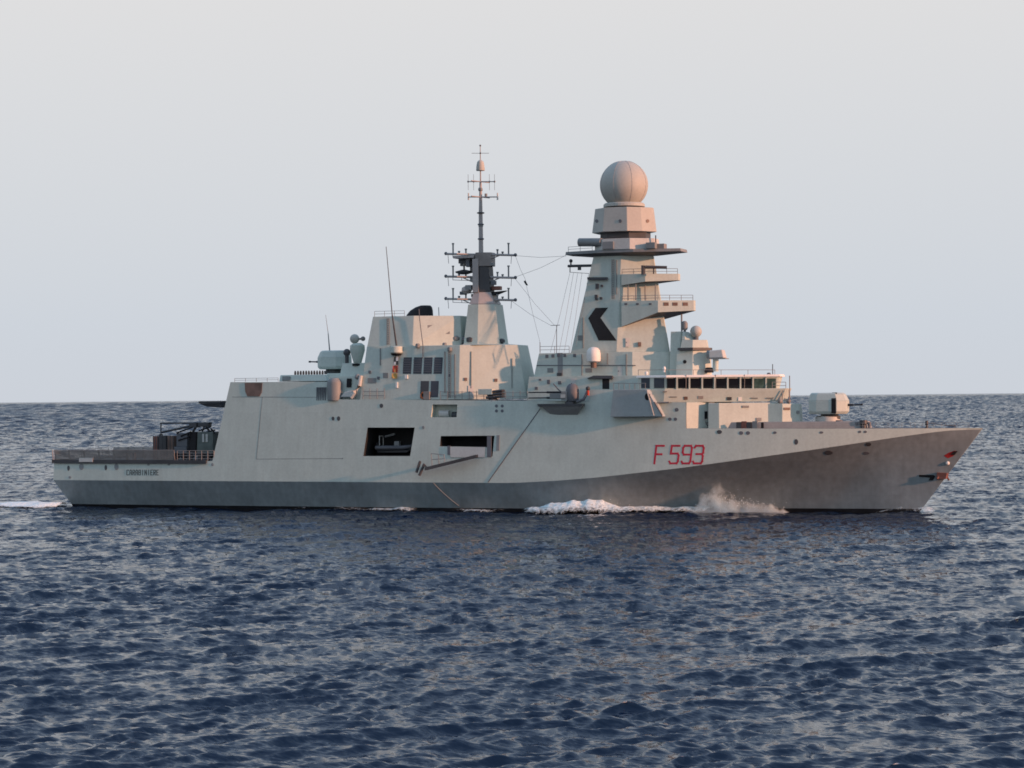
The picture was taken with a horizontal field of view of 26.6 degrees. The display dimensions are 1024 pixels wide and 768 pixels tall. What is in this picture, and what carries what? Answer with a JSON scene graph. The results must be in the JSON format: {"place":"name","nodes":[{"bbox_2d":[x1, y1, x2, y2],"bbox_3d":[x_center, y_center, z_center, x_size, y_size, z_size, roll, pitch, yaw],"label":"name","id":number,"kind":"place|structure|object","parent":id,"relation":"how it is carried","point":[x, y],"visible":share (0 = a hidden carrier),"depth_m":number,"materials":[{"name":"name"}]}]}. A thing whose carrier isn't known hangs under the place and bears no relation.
{"place":"outdoors","nodes":[
{"label":"outdoors","id":0,"kind":"place"},
{"bbox_2d":[0,393,1023,767],"bbox_3d":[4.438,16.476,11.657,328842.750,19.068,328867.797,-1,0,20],"label":"water","id":1,"kind":"structure","parent":0,"point":[178,637],"depth_m":156.31,"materials":[{"name":"blue liquid"}]},
{"bbox_2d":[0,501,66,507],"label":"stern wake","id":2,"kind":"object","parent":1,"relation":"on","point":[37,504],"visible":0.99,"depth_m":338.58,"materials":[{"name":"white liquid"}]},
{"bbox_2d":[375,507,485,510],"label":"side wash","id":3,"kind":"object","parent":1,"relation":"on","point":[408,510],"visible":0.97,"depth_m":319.20,"materials":[{"name":"white liquid"}]},
{"bbox_2d":[52,145,982,513],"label":"frigate","id":4,"kind":"object","parent":1,"relation":"on","point":[624,403],"visible":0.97,"depth_m":315.69,"materials":[{"name":"grey metal"}]},
{"bbox_2d":[153,436,158,458],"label":"crate","id":5,"kind":"object","parent":4,"relation":"on","point":[155,442],"visible":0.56,"depth_m":340.95,"materials":[{"name":"grey metal"}]},
{"bbox_2d":[158,435,170,458],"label":"crate","id":6,"kind":"object","parent":4,"relation":"on","point":[162,442],"visible":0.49,"depth_m":340.30,"materials":[{"name":"grey metal"}]},
{"bbox_2d":[167,436,176,458],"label":"crate","id":7,"kind":"object","parent":4,"relation":"on","point":[171,442],"visible":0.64,"depth_m":340.14,"materials":[{"name":"grey metal"}]},
{"bbox_2d":[159,422,218,458],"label":"helicopter","id":8,"kind":"object","parent":4,"relation":"on","point":[199,440],"visible":0.78,"depth_m":339.10,"materials":[{"name":"grey metal"}]},
{"bbox_2d":[347,378,351,386],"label":"door","id":9,"kind":"structure","parent":4,"relation":"in","point":[349,380],"depth_m":325.18,"materials":[{"name":"black metal"}]},
{"bbox_2d":[375,436,411,451],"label":"rigid inflatable boat","id":10,"kind":"object","parent":4,"relation":"on","point":[397,446],"visible":0.97,"depth_m":322.19,"materials":[{"name":"rubber"}]},
{"bbox_2d":[392,366,397,372],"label":"signal flag","id":11,"kind":"object","parent":4,"relation":"hanging from","point":[395,369],"visible":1,"depth_m":321.97,"materials":[{"name":"fabric"}]},
{"bbox_2d":[394,357,398,364],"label":"signal flag","id":12,"kind":"object","parent":4,"relation":"hanging from","point":[395,360],"visible":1,"depth_m":322.08,"materials":[{"name":"white fabric"}]},
{"bbox_2d":[450,447,484,456],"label":"bay door","id":13,"kind":"structure","parent":4,"relation":"in","point":[454,451],"depth_m":316.14,"materials":[{"name":"grey paint"}]},
{"bbox_2d":[636,377,781,389],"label":"bridge windows","id":14,"kind":"structure","parent":4,"relation":"in","point":[674,382],"depth_m":307.73,"materials":[{"name":"black glass"}]},
{"bbox_2d":[528,499,711,512],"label":"bow wave","id":15,"kind":"object","parent":1,"relation":"on","point":[588,504],"visible":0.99,"depth_m":309.00,"materials":[{"name":"white liquid"}]},
{"bbox_2d":[552,492,775,512],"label":"bow spray","id":16,"kind":"object","parent":1,"relation":"on","point":[712,506],"visible":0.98,"depth_m":308.67,"materials":[{"name":"white liquid"}]},
{"bbox_2d":[921,507,932,510],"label":"bow wave","id":17,"kind":"object","parent":1,"relation":"on","point":[927,508],"visible":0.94,"depth_m":301.35,"materials":[{"name":"white liquid"}]},
{"bbox_2d":[0,0,1023,402],"label":"sky","id":18,"kind":"structure","parent":0,"point":[191,190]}
]}

